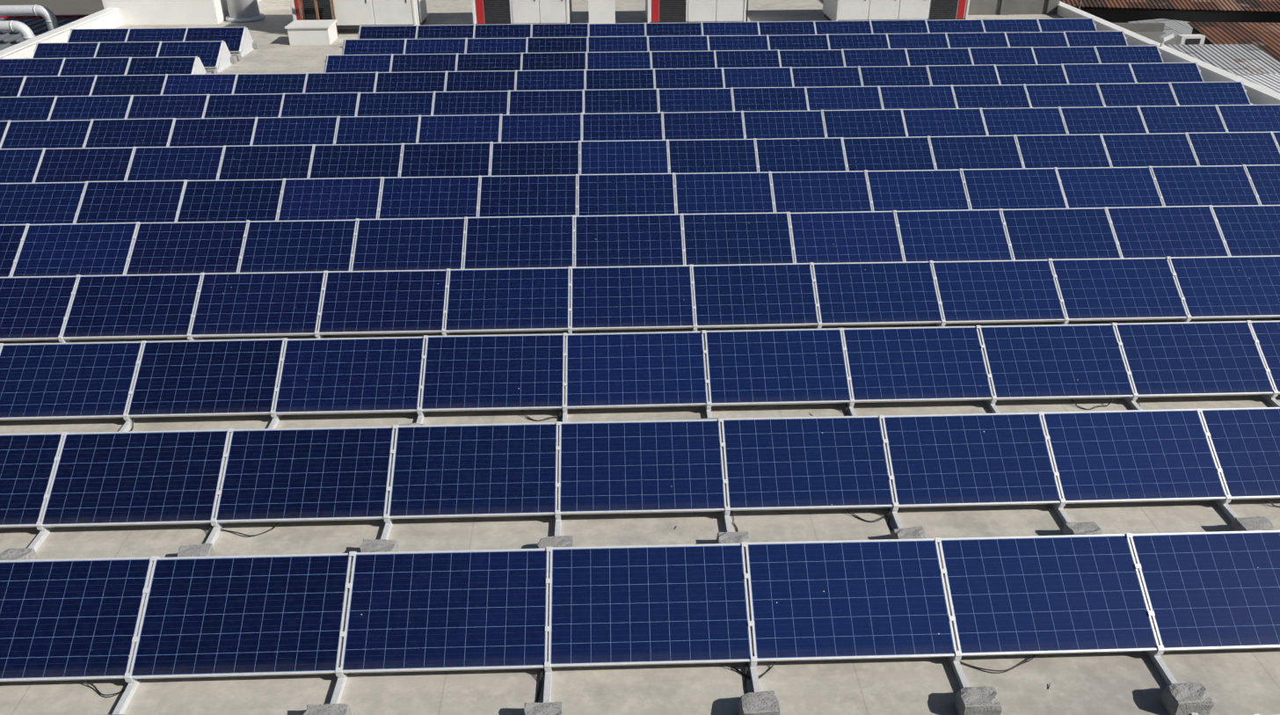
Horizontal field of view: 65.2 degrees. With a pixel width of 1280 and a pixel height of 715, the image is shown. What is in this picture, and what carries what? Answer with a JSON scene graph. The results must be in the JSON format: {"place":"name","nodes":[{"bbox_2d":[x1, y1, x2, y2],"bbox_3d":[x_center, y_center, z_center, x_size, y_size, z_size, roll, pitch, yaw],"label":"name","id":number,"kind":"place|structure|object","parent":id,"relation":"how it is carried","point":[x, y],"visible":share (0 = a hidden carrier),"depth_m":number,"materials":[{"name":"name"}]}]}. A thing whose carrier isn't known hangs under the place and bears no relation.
{"place":"outdoors","nodes":[
{"label":"outdoors","id":0,"kind":"place"},
{"bbox_2d":[0,14,90,50],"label":"corrugated roof","id":1,"kind":"structure","parent":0,"point":[37,25],"depth_m":36.51,"materials":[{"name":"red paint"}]},
{"bbox_2d":[0,20,35,41],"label":"duct","id":2,"kind":"object","parent":1,"relation":"on","point":[25,31],"visible":0.77,"depth_m":32.97,"materials":[{"name":"metal"}]},
{"bbox_2d":[0,4,58,31],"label":"duct","id":3,"kind":"object","parent":1,"relation":"on","point":[48,16],"visible":0.85,"depth_m":34.14,"materials":[{"name":"metal"}]},
{"bbox_2d":[0,0,103,14],"bbox_3d":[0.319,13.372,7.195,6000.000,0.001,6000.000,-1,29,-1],"label":"ground","id":4,"kind":"structure","parent":0,"point":[62,7],"depth_m":90.07,"materials":[{"name":"grey concrete"}]},
{"bbox_2d":[1128,18,1192,36],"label":"corrugated roof","id":5,"kind":"structure","parent":4,"relation":"on","point":[1175,27],"depth_m":39.77,"materials":[{"name":"grey metal"}]},
{"bbox_2d":[1060,0,1279,22],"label":"roof","id":6,"kind":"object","parent":4,"relation":"on","point":[1201,10],"depth_m":40.28,"materials":[{"name":"brown metal"}]},
{"bbox_2d":[1187,21,1279,62],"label":"corrugated roof","id":7,"kind":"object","parent":4,"relation":"on","point":[1264,37],"visible":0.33,"depth_m":36.39,"materials":[{"name":"brown metal"}]},
{"bbox_2d":[1236,73,1279,93],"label":"corrugated roof","id":8,"kind":"structure","parent":4,"relation":"on","point":[1271,82],"depth_m":28.04,"materials":[{"name":"grey metal"}]},
{"bbox_2d":[101,0,261,25],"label":"penthouse wall","id":9,"kind":"structure","parent":0,"point":[170,11],"depth_m":33.01,"materials":[{"name":"white paint"}]},
{"bbox_2d":[0,0,1279,714],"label":"roof slab","id":10,"kind":"structure","parent":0,"point":[1240,680],"depth_m":9.61,"materials":[{"name":"grey concrete"}]},
{"bbox_2d":[0,7,121,58],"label":"parapet","id":11,"kind":"structure","parent":10,"relation":"on","point":[107,18],"depth_m":29.68,"materials":[{"name":"paint"}]},
{"bbox_2d":[225,0,264,22],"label":"exhaust stack","id":12,"kind":"object","parent":10,"relation":"on","point":[243,10],"visible":1,"depth_m":33.43,"materials":[{"name":"metal"}]},
{"bbox_2d":[284,0,338,45],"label":"rooftop box","id":13,"kind":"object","parent":10,"relation":"on","point":[316,32],"depth_m":30.11,"materials":[{"name":"white metal"}]},
{"bbox_2d":[290,0,427,34],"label":"hvac unit","id":14,"kind":"object","parent":10,"relation":"on","point":[352,16],"visible":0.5,"depth_m":31.30,"materials":[{"name":"white paint"},{"name":"red paint"},{"name":"dark metal"}]},
{"bbox_2d":[471,0,572,24],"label":"hvac unit","id":15,"kind":"object","parent":10,"relation":"on","point":[516,11],"visible":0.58,"depth_m":31.43,"materials":[{"name":"white paint"}]},
{"bbox_2d":[587,0,618,23],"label":"hvac duct riser","id":16,"kind":"object","parent":10,"relation":"on","point":[601,11],"visible":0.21,"depth_m":31.99,"materials":[{"name":"white paint"}]},
{"bbox_2d":[0,17,1279,714],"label":"solar array","id":17,"kind":"object","parent":10,"relation":"on","point":[435,178],"visible":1,"depth_m":12.13,"materials":[{"name":"glass"}]},
{"bbox_2d":[645,0,748,22],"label":"hvac unit","id":18,"kind":"object","parent":10,"relation":"on","point":[688,10],"visible":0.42,"depth_m":31.58,"materials":[{"name":"white paint"}]},
{"bbox_2d":[822,0,969,21],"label":"hvac unit","id":19,"kind":"object","parent":10,"relation":"on","point":[876,10],"visible":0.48,"depth_m":31.77,"materials":[{"name":"white paint"}]},
{"bbox_2d":[967,0,1060,14],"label":"rooftop unit","id":20,"kind":"object","parent":10,"relation":"on","point":[1003,7],"visible":0.61,"depth_m":33.95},
{"bbox_2d":[1056,0,1279,104],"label":"parapet","id":21,"kind":"structure","parent":10,"relation":"on","point":[1257,94],"depth_m":26.85,"materials":[{"name":"paint"}]},
{"bbox_2d":[1159,31,1174,46],"bbox_3d":[14.636,-8.826,27.832,0.304,0.398,0.220,-1,29,-1],"label":"parapet floodlight","id":22,"kind":"object","parent":21,"relation":"on","point":[1166,37],"visible":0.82,"depth_m":27.73,"materials":[{"name":"white paint"}]},
{"bbox_2d":[1112,22,1205,44],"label":"neighboring building","id":23,"kind":"structure","parent":0,"point":[1154,32],"depth_m":37.22,"materials":[{"name":"white paint"}]},
{"bbox_2d":[1164,43,1279,74],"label":"corrugated roof","id":24,"kind":"structure","parent":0,"point":[1238,59],"depth_m":31.54,"materials":[{"name":"grey metal"}]}
]}

